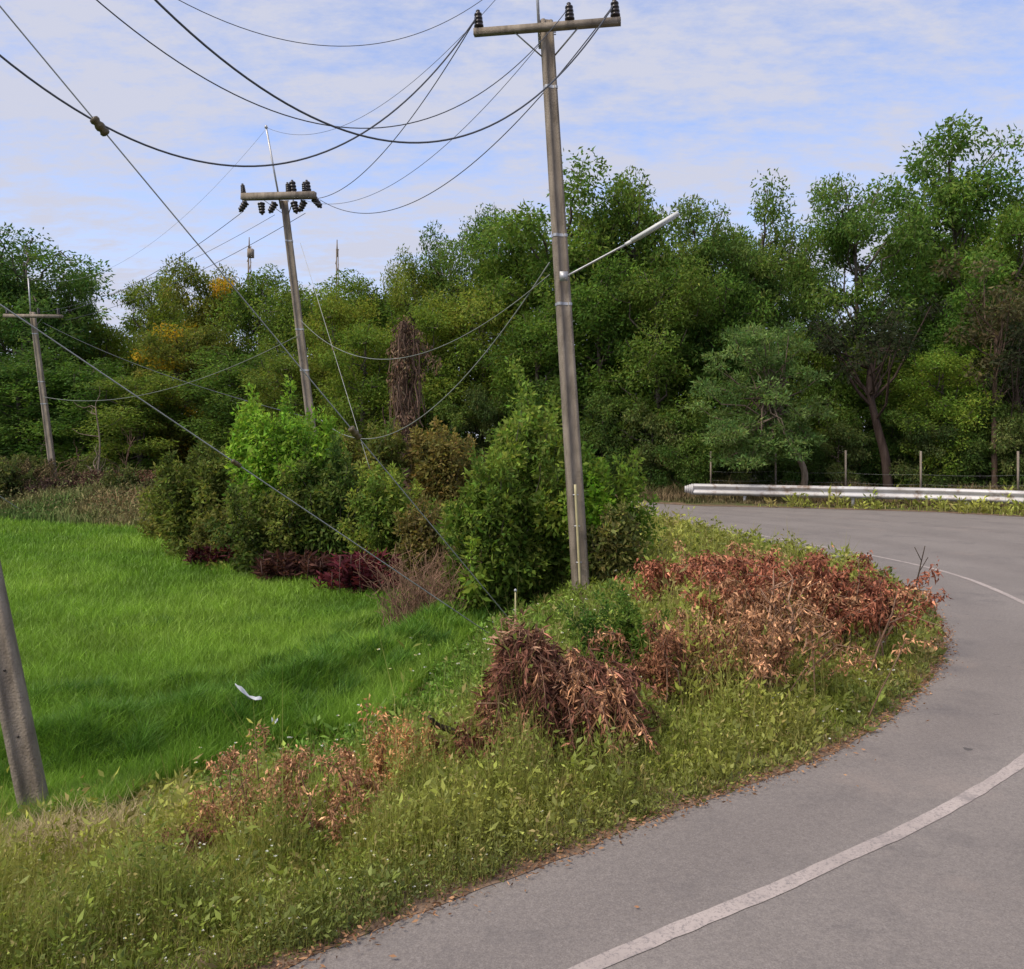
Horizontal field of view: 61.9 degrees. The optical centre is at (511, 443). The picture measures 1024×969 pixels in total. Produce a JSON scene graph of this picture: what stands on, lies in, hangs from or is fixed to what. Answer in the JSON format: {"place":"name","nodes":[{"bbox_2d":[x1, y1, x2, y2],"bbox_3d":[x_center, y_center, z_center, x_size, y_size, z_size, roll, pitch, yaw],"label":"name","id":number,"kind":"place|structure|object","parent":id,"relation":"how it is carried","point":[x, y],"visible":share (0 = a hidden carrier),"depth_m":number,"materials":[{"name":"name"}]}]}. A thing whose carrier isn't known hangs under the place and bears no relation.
{"place":"outdoors","nodes":[
{"label":"outdoors","id":0,"kind":"place"},
{"bbox_2d":[0,764,333,907],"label":"dry grass","id":1,"kind":"structure","parent":0,"point":[71,829],"depth_m":6.89,"materials":[{"name":"beige plant"}]},
{"bbox_2d":[0,515,501,830],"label":"paddy grass","id":2,"kind":"structure","parent":0,"point":[152,659],"depth_m":13.17,"materials":[{"name":"green plant"}]},
{"bbox_2d":[0,446,1023,968],"bbox_3d":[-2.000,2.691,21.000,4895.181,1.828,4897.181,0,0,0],"label":"ground","id":3,"kind":"structure","parent":0,"point":[729,504],"depth_m":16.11,"materials":[{"name":"green plant"}]},
{"bbox_2d":[0,561,49,817],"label":"power pole","id":4,"kind":"object","parent":3,"relation":"on","point":[20,739],"visible":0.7,"depth_m":7.84,"materials":[{"name":"concrete"}]},
{"bbox_2d":[0,6,508,617],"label":"guy wire","id":5,"kind":"object","parent":4,"relation":"attached to","point":[104,130],"visible":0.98,"depth_m":10.30,"materials":[{"name":"metal"}]},
{"bbox_2d":[3,275,62,478],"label":"power pole","id":6,"kind":"object","parent":3,"relation":"on","point":[32,316],"visible":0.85,"depth_m":43.90,"materials":[{"name":"concrete"}]},
{"bbox_2d":[0,345,89,464],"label":"tall tree","id":7,"kind":"object","parent":3,"relation":"on","point":[17,371],"visible":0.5,"depth_m":53.22,"materials":[{"name":"green plant"}]},
{"bbox_2d":[0,221,115,427],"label":"tall tree","id":8,"kind":"object","parent":3,"relation":"on","point":[20,333],"visible":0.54,"depth_m":57.06,"materials":[{"name":"green plant"}]},
{"bbox_2d":[34,269,108,408],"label":"tall tree","id":9,"kind":"object","parent":3,"relation":"on","point":[90,308],"visible":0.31,"depth_m":59.49,"materials":[{"name":"green plant"}]},
{"bbox_2d":[0,357,145,474],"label":"tall tree","id":10,"kind":"object","parent":3,"relation":"on","point":[74,415],"visible":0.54,"depth_m":51.71,"materials":[{"name":"green plant"}]},
{"bbox_2d":[42,315,143,429],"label":"tall tree","id":11,"kind":"object","parent":3,"relation":"on","point":[111,340],"visible":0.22,"depth_m":61.17,"materials":[{"name":"green plant"}]},
{"bbox_2d":[0,470,237,528],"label":"bank scrub","id":12,"kind":"object","parent":3,"relation":"on","point":[50,504],"visible":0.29,"depth_m":38.85,"materials":[{"name":"green plant"}]},
{"bbox_2d":[62,369,209,474],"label":"tall tree","id":13,"kind":"object","parent":3,"relation":"on","point":[138,420],"visible":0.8,"depth_m":50.10,"materials":[{"name":"green plant"}]},
{"bbox_2d":[111,267,189,458],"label":"tall tree","id":14,"kind":"object","parent":3,"relation":"on","point":[160,315],"visible":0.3,"depth_m":61.34,"materials":[{"name":"green plant"}]},
{"bbox_2d":[126,318,239,474],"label":"flowering tree","id":15,"kind":"object","parent":3,"relation":"on","point":[164,350],"visible":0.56,"depth_m":53.16,"materials":[{"name":"green plant"}]},
{"bbox_2d":[135,437,243,561],"bbox_3d":[-9.688,1.917,26.092,3.625,4.239,3.239,0,0,0],"label":"shrub","id":16,"kind":"object","parent":3,"relation":"on","point":[200,489],"visible":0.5,"depth_m":25.32,"materials":[{"name":"green plant"}]},
{"bbox_2d":[160,252,253,450],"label":"flowering tree","id":17,"kind":"object","parent":3,"relation":"on","point":[194,280],"visible":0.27,"depth_m":58.86,"materials":[{"name":"green plant"}]},
{"bbox_2d":[187,496,238,569],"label":"shrub","id":18,"kind":"object","parent":3,"relation":"on","point":[201,533],"visible":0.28,"depth_m":23.91,"materials":[{"name":"green plant"}]},
{"bbox_2d":[172,345,300,475],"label":"tall tree","id":19,"kind":"object","parent":3,"relation":"on","point":[226,382],"visible":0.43,"depth_m":48.65,"materials":[{"name":"green plant"}]},
{"bbox_2d":[181,723,296,846],"bbox_3d":[-1.881,2.427,5.843,0.753,1.030,0.512,0,0,-24],"label":"dead weed","id":20,"kind":"object","parent":3,"relation":"on","point":[213,807],"visible":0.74,"depth_m":5.83,"materials":[{"name":"brown plant"}]},
{"bbox_2d":[204,263,289,410],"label":"tall tree","id":21,"kind":"object","parent":3,"relation":"on","point":[245,315],"visible":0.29,"depth_m":57.21,"materials":[{"name":"green plant"}]},
{"bbox_2d":[201,462,311,578],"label":"shrub","id":22,"kind":"object","parent":3,"relation":"on","point":[272,533],"visible":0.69,"depth_m":22.20,"materials":[{"name":"green plant"}]},
{"bbox_2d":[221,745,310,828],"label":"dead weed","id":23,"kind":"object","parent":3,"relation":"on","point":[288,778],"visible":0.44,"depth_m":5.86,"materials":[{"name":"brown plant"}]},
{"bbox_2d":[238,125,321,431],"bbox_3d":[-7.354,-2.993,27.730,3.096,14.769,0.858,0,0,0],"label":"power pole","id":24,"kind":"object","parent":3,"relation":"on","point":[293,194],"visible":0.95,"depth_m":27.89,"materials":[{"name":"concrete"}]},
{"bbox_2d":[222,374,348,537],"bbox_3d":[-6.315,0.598,23.935,3.469,5.219,3.563,0,0,0],"label":"shrub","id":25,"kind":"object","parent":3,"relation":"on","point":[262,451],"visible":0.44,"depth_m":23.31,"materials":[{"name":"green plant"}]},
{"bbox_2d":[244,277,326,398],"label":"tall tree","id":26,"kind":"object","parent":3,"relation":"on","point":[282,332],"visible":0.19,"depth_m":53.96,"materials":[{"name":"green plant"}]},
{"bbox_2d":[249,547,335,582],"bbox_3d":[-5.369,3.053,21.483,2.399,0.972,1.732,0,0,-11],"label":"cordyline","id":27,"kind":"object","parent":3,"relation":"on","point":[289,563],"visible":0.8,"depth_m":21.30,"materials":[{"name":"red plant"}]},
{"bbox_2d":[236,347,351,438],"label":"tall tree","id":28,"kind":"object","parent":3,"relation":"on","point":[289,366],"visible":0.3,"depth_m":45.05,"materials":[{"name":"green plant"}]},
{"bbox_2d":[257,765,381,846],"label":"dead weed","id":29,"kind":"object","parent":3,"relation":"on","point":[332,818],"visible":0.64,"depth_m":5.44,"materials":[{"name":"brown plant"}]},
{"bbox_2d":[278,433,367,558],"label":"shrub","id":30,"kind":"object","parent":3,"relation":"on","point":[325,501],"visible":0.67,"depth_m":22.41,"materials":[{"name":"green plant"}]},
{"bbox_2d":[291,284,381,430],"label":"tall tree","id":31,"kind":"object","parent":3,"relation":"on","point":[332,309],"visible":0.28,"depth_m":47.27,"materials":[{"name":"green plant"}]},
{"bbox_2d":[302,268,402,435],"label":"tall tree","id":32,"kind":"object","parent":3,"relation":"on","point":[351,292],"visible":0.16,"depth_m":51.35,"materials":[{"name":"green plant"}]},
{"bbox_2d":[306,738,401,818],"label":"dead weed","id":33,"kind":"object","parent":3,"relation":"on","point":[353,762],"visible":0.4,"depth_m":5.91,"materials":[{"name":"brown plant"}]},
{"bbox_2d":[311,546,410,597],"bbox_3d":[-3.409,2.977,19.857,2.675,1.200,1.582,0,0,0],"label":"cordyline","id":34,"kind":"object","parent":3,"relation":"on","point":[346,570],"visible":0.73,"depth_m":19.66,"materials":[{"name":"red plant"}]},
{"bbox_2d":[307,315,428,455],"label":"tall tree","id":35,"kind":"object","parent":3,"relation":"on","point":[372,389],"visible":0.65,"depth_m":43.02,"materials":[{"name":"green plant"}]},
{"bbox_2d":[331,417,410,488],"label":"shrub","id":36,"kind":"object","parent":3,"relation":"on","point":[381,448],"visible":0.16,"depth_m":28.85,"materials":[{"name":"green plant"}]},
{"bbox_2d":[357,694,407,797],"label":"dead weed","id":37,"kind":"object","parent":3,"relation":"on","point":[379,756],"visible":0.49,"depth_m":6.15,"materials":[{"name":"brown plant"}]},
{"bbox_2d":[331,460,448,574],"bbox_3d":[-3.012,2.133,21.073,2.378,3.512,2.329,0,0,25],"label":"shrub","id":38,"kind":"object","parent":3,"relation":"on","point":[376,506],"visible":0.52,"depth_m":20.61,"materials":[{"name":"green plant"}]},
{"bbox_2d":[367,243,451,406],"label":"tall tree","id":39,"kind":"object","parent":3,"relation":"on","point":[397,280],"visible":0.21,"depth_m":51.57,"materials":[{"name":"green plant"}]},
{"bbox_2d":[382,313,442,497],"bbox_3d":[-4.192,-1.022,33.159,2.222,8.009,2.967,0,0,-32],"label":"dead snag","id":40,"kind":"object","parent":3,"relation":"on","point":[402,385],"visible":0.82,"depth_m":32.72,"materials":[{"name":"brown plant"}]},
{"bbox_2d":[391,491,462,584],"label":"shrub","id":41,"kind":"object","parent":3,"relation":"on","point":[420,535],"visible":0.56,"depth_m":20.05,"materials":[{"name":"green plant"}]},
{"bbox_2d":[368,298,490,441],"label":"tall tree","id":42,"kind":"object","parent":3,"relation":"on","point":[426,324],"visible":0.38,"depth_m":45.11,"materials":[{"name":"green plant"}]},
{"bbox_2d":[402,415,487,514],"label":"shrub","id":43,"kind":"object","parent":3,"relation":"on","point":[438,468],"visible":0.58,"depth_m":28.27,"materials":[{"name":"green plant"}]},
{"bbox_2d":[355,544,538,626],"bbox_3d":[-1.130,2.662,15.568,3.213,1.671,2.066,0,0,-20],"label":"dry bush","id":44,"kind":"object","parent":3,"relation":"on","point":[415,597],"visible":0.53,"depth_m":15.42,"materials":[{"name":"brown plant"}]},
{"bbox_2d":[416,399,482,461],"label":"understorey tree","id":45,"kind":"object","parent":3,"relation":"on","point":[444,411],"visible":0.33,"depth_m":43.23,"materials":[{"name":"green plant"}]},
{"bbox_2d":[417,212,503,431],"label":"tall tree","id":46,"kind":"object","parent":3,"relation":"on","point":[440,257],"visible":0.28,"depth_m":51.37,"materials":[{"name":"green plant"}]},
{"bbox_2d":[417,715,523,772],"bbox_3d":[-0.220,2.396,6.600,0.949,0.582,0.534,0,0,-25],"label":"dead brush","id":47,"kind":"object","parent":3,"relation":"on","point":[468,740],"visible":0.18,"depth_m":6.49,"materials":[{"name":"brown plant"}]},
{"bbox_2d":[414,272,532,451],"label":"tall tree","id":48,"kind":"object","parent":3,"relation":"on","point":[471,342],"visible":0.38,"depth_m":45.55,"materials":[{"name":"green plant"}]},
{"bbox_2d":[454,381,518,482],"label":"understorey tree","id":49,"kind":"object","parent":3,"relation":"on","point":[479,400],"visible":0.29,"depth_m":43.55,"materials":[{"name":"green plant"}]},
{"bbox_2d":[432,445,547,623],"bbox_3d":[-0.386,1.826,15.521,2.042,3.753,1.817,0,0,-33],"label":"shrub","id":50,"kind":"object","parent":3,"relation":"on","point":[492,535],"visible":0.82,"depth_m":15.21,"materials":[{"name":"green plant"}]},
{"bbox_2d":[468,210,554,442],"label":"tall tree","id":51,"kind":"object","parent":3,"relation":"on","point":[510,266],"visible":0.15,"depth_m":49.09,"materials":[{"name":"green plant"}]},
{"bbox_2d":[442,353,595,602],"bbox_3d":[0.283,0.832,16.669,3.429,5.271,3.003,0,0,0],"label":"shrub","id":52,"kind":"object","parent":3,"relation":"on","point":[535,472],"visible":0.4,"depth_m":16.18,"materials":[{"name":"green plant"}]},
{"bbox_2d":[474,294,592,463],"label":"tall tree","id":53,"kind":"object","parent":3,"relation":"on","point":[523,336],"visible":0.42,"depth_m":43.16,"materials":[{"name":"green plant"}]},
{"bbox_2d":[460,146,629,413],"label":"tall tree","id":54,"kind":"object","parent":3,"relation":"on","point":[528,229],"visible":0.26,"depth_m":44.70,"materials":[{"name":"green plant"}]},
{"bbox_2d":[473,0,620,592],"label":"power pole","id":55,"kind":"object","parent":3,"relation":"on","point":[542,28],"visible":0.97,"depth_m":14.91,"materials":[{"name":"concrete"}]},
{"bbox_2d":[0,18,476,166],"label":"power line","id":56,"kind":"object","parent":55,"relation":"attached to","point":[111,129],"visible":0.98,"depth_m":11.57,"materials":[{"name":"rubber"}]},
{"bbox_2d":[154,0,612,143],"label":"power line","id":57,"kind":"object","parent":55,"relation":"attached to","point":[250,80],"visible":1,"depth_m":10.75,"materials":[{"name":"rubber"}]},
{"bbox_2d":[457,607,668,783],"bbox_3d":[0.336,2.029,6.874,1.834,1.454,1.708,0,0,17],"label":"frond heap","id":58,"kind":"object","parent":3,"relation":"on","point":[587,686],"visible":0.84,"depth_m":6.61,"materials":[{"name":"brown plant"}]},
{"bbox_2d":[534,248,663,464],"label":"tall tree","id":59,"kind":"object","parent":3,"relation":"on","point":[590,306],"visible":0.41,"depth_m":42.71,"materials":[{"name":"green plant"}]},
{"bbox_2d":[584,472,618,560],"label":"shrub","id":60,"kind":"object","parent":3,"relation":"on","point":[597,495],"visible":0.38,"depth_m":15.35,"materials":[{"name":"green plant"}]},
{"bbox_2d":[563,389,645,487],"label":"understorey tree","id":61,"kind":"object","parent":3,"relation":"on","point":[603,409],"visible":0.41,"depth_m":41.19,"materials":[{"name":"green plant"}]},
{"bbox_2d":[557,440,667,579],"bbox_3d":[1.755,1.429,15.831,1.870,3.054,1.971,0,0,34],"label":"shrub","id":62,"kind":"object","parent":3,"relation":"on","point":[628,489],"visible":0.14,"depth_m":15.76,"materials":[{"name":"green plant"}]},
{"bbox_2d":[556,578,676,670],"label":"shrub","id":63,"kind":"object","parent":3,"relation":"on","point":[629,627],"visible":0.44,"depth_m":9.49,"materials":[{"name":"green plant"}]},
{"bbox_2d":[585,499,649,583],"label":"shrub","id":64,"kind":"object","parent":3,"relation":"on","point":[614,544],"visible":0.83,"depth_m":14.96,"materials":[{"name":"green plant"}]},
{"bbox_2d":[556,165,691,473],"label":"tall tree","id":65,"kind":"object","parent":3,"relation":"on","point":[628,202],"visible":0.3,"depth_m":44.93,"materials":[{"name":"green plant"}]},
{"bbox_2d":[598,401,687,492],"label":"understorey tree","id":66,"kind":"object","parent":3,"relation":"on","point":[646,448],"visible":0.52,"depth_m":40.25,"materials":[{"name":"green plant"}]},
{"bbox_2d":[582,256,734,482],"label":"tall tree","id":67,"kind":"object","parent":3,"relation":"on","point":[664,361],"visible":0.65,"depth_m":41.21,"materials":[{"name":"green plant"}]},
{"bbox_2d":[647,410,725,492],"bbox_3d":[8.274,0.585,40.003,3.462,4.293,4.067,0,0,29],"label":"understorey tree","id":68,"kind":"object","parent":3,"relation":"on","point":[694,450],"visible":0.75,"depth_m":39.36,"materials":[{"name":"green plant"}]},
{"bbox_2d":[581,613,793,721],"bbox_3d":[1.638,2.081,7.869,2.022,0.991,0.958,0,0,0],"label":"dead brush","id":69,"kind":"object","parent":3,"relation":"on","point":[663,648],"visible":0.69,"depth_m":7.75,"materials":[{"name":"brown plant"}]},
{"bbox_2d":[614,553,786,603],"bbox_3d":[2.715,2.053,12.584,2.368,0.899,1.309,0,0,-8],"label":"dead brush","id":70,"kind":"object","parent":3,"relation":"on","point":[650,571],"visible":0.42,"depth_m":12.42,"materials":[{"name":"brown plant"}]},
{"bbox_2d":[645,192,767,483],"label":"tall tree","id":71,"kind":"object","parent":3,"relation":"on","point":[717,249],"visible":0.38,"depth_m":42.91,"materials":[{"name":"green plant"}]},
{"bbox_2d":[675,247,779,480],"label":"tall tree","id":72,"kind":"object","parent":3,"relation":"on","point":[730,290],"visible":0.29,"depth_m":42.05,"materials":[{"name":"green plant"}]},
{"bbox_2d":[701,167,815,482],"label":"tall tree","id":73,"kind":"object","parent":3,"relation":"on","point":[772,272],"visible":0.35,"depth_m":44.68,"materials":[{"name":"green plant"}]},
{"bbox_2d":[684,319,837,485],"bbox_3d":[10.870,-1.400,36.386,7.440,8.095,5.773,0,0,0],"label":"spreading tree","id":74,"kind":"object","parent":3,"relation":"on","point":[728,428],"visible":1,"depth_m":35.83,"materials":[{"name":"green plant"}]},
{"bbox_2d":[587,598,941,718],"bbox_3d":[2.382,2.019,8.025,3.057,1.027,1.858,0,0,18],"label":"dead brush","id":75,"kind":"object","parent":3,"relation":"on","point":[752,622],"visible":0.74,"depth_m":7.97,"materials":[{"name":"brown plant"}]},
{"bbox_2d":[758,412,833,485],"bbox_3d":[13.120,0.657,39.810,3.462,4.273,4.067,0,0,-39],"label":"understorey tree","id":76,"kind":"object","parent":3,"relation":"on","point":[788,474],"visible":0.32,"depth_m":39.11,"materials":[{"name":"green plant"}]},
{"bbox_2d":[764,217,848,411],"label":"tall tree","id":77,"kind":"object","parent":3,"relation":"on","point":[804,266],"visible":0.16,"depth_m":50.93,"materials":[{"name":"green plant"}]},
{"bbox_2d":[676,545,951,670],"bbox_3d":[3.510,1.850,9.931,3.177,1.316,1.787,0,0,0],"label":"dead brush","id":78,"kind":"object","parent":3,"relation":"on","point":[817,563],"visible":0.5,"depth_m":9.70,"materials":[{"name":"brown plant"}]},
{"bbox_2d":[615,474,1023,513],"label":"roadside grass","id":79,"kind":"structure","parent":3,"relation":"on","point":[675,494],"depth_m":35.40,"materials":[{"name":"green plant"}]},
{"bbox_2d":[775,317,881,483],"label":"tall tree","id":80,"kind":"object","parent":3,"relation":"on","point":[839,389],"visible":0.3,"depth_m":40.25,"materials":[{"name":"green plant"}]},
{"bbox_2d":[803,419,880,486],"bbox_3d":[15.522,0.944,39.275,3.972,4.272,3.780,0,0,-9],"label":"understorey tree","id":81,"kind":"object","parent":3,"relation":"on","point":[851,438],"visible":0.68,"depth_m":38.53,"materials":[{"name":"green plant"}]},
{"bbox_2d":[685,484,1023,506],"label":"guardrail","id":82,"kind":"object","parent":3,"relation":"on","point":[899,493],"visible":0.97,"depth_m":33.21,"materials":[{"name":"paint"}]},
{"bbox_2d":[790,171,937,455],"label":"tall tree","id":83,"kind":"object","parent":3,"relation":"on","point":[842,235],"visible":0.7,"depth_m":44.34,"materials":[{"name":"green plant"}]},
{"bbox_2d":[799,291,952,486],"bbox_3d":[16.202,-2.127,38.214,6.494,10.044,7.963,0,0,0],"label":"slender tree","id":84,"kind":"object","parent":3,"relation":"on","point":[890,344],"visible":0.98,"depth_m":37.99,"materials":[{"name":"green plant"}]},
{"bbox_2d":[817,334,936,483],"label":"tall tree","id":85,"kind":"object","parent":3,"relation":"on","point":[895,399],"visible":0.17,"depth_m":41.22,"materials":[{"name":"green plant"}]},
{"bbox_2d":[849,404,932,487],"bbox_3d":[18.010,0.454,39.934,4.338,4.757,3.693,0,0,-45],"label":"understorey tree","id":86,"kind":"object","parent":3,"relation":"on","point":[892,436],"visible":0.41,"depth_m":39.54,"materials":[{"name":"green plant"}]},
{"bbox_2d":[863,190,982,478],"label":"tall tree","id":87,"kind":"object","parent":3,"relation":"on","point":[873,252],"visible":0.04,"depth_m":49.12,"materials":[{"name":"green plant"}]},
{"bbox_2d":[889,411,986,488],"bbox_3d":[18.965,0.804,37.648,3.461,4.614,3.637,0,0,-39],"label":"understorey tree","id":88,"kind":"object","parent":3,"relation":"on","point":[948,429],"visible":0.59,"depth_m":37.38,"materials":[{"name":"green plant"}]},
{"bbox_2d":[863,109,1023,389],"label":"tall tree","id":89,"kind":"object","parent":3,"relation":"on","point":[952,196],"visible":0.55,"depth_m":44.87,"materials":[{"name":"green plant"}]},
{"bbox_2d":[892,342,1003,487],"bbox_3d":[19.711,-1.018,38.665,4.644,7.348,5.290,0,0,23],"label":"tall tree","id":90,"kind":"object","parent":3,"relation":"on","point":[935,361],"visible":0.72,"depth_m":37.92,"materials":[{"name":"green plant"}]},
{"bbox_2d":[920,249,1023,483],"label":"tall tree","id":91,"kind":"object","parent":3,"relation":"on","point":[960,303],"visible":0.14,"depth_m":40.33,"materials":[{"name":"green plant"}]},
{"bbox_2d":[929,252,1023,489],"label":"slender tree","id":92,"kind":"object","parent":3,"relation":"on","point":[1002,316],"visible":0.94,"depth_m":36.63,"materials":[{"name":"green plant"}]},
{"bbox_2d":[932,399,1023,489],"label":"understorey tree","id":93,"kind":"object","parent":3,"relation":"on","point":[977,436],"visible":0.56,"depth_m":36.89,"materials":[{"name":"green plant"}]},
{"bbox_2d":[938,190,1023,451],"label":"tall tree","id":94,"kind":"object","parent":3,"relation":"on","point":[1012,222],"visible":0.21,"depth_m":42.37,"materials":[{"name":"green plant"}]},
{"bbox_2d":[969,318,1023,483],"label":"slender tree","id":95,"kind":"object","parent":3,"relation":"on","point":[1018,377],"visible":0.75,"depth_m":36.19,"materials":[{"name":"green plant"}]},
{"bbox_2d":[987,401,1023,490],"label":"understorey tree","id":96,"kind":"object","parent":3,"relation":"on","point":[1012,432],"visible":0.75,"depth_m":36.04,"materials":[{"name":"green plant"}]},
{"bbox_2d":[0,0,1023,438],"label":"sky","id":97,"kind":"structure","parent":0,"point":[701,97],"materials":[{"name":"blue"}]},
{"bbox_2d":[155,540,943,968],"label":"dirt edge","id":98,"kind":"object","parent":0,"point":[463,890],"visible":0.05,"depth_m":5.10,"materials":[{"name":"brown soil"}]},
{"bbox_2d":[241,539,967,968],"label":"leaf litter","id":99,"kind":"object","parent":98,"relation":"on","point":[829,749],"visible":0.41,"depth_m":5.58,"materials":[{"name":"brown plant"}]},
{"bbox_2d":[288,501,1023,968],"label":"road","id":100,"kind":"structure","parent":0,"point":[946,891],"depth_m":5.17,"materials":[{"name":"grey asphalt"}]},
{"bbox_2d":[568,514,1023,968],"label":"edge line","id":101,"kind":"object","parent":100,"relation":"on","point":[663,934],"visible":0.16,"depth_m":4.89,"materials":[{"name":"paint"}]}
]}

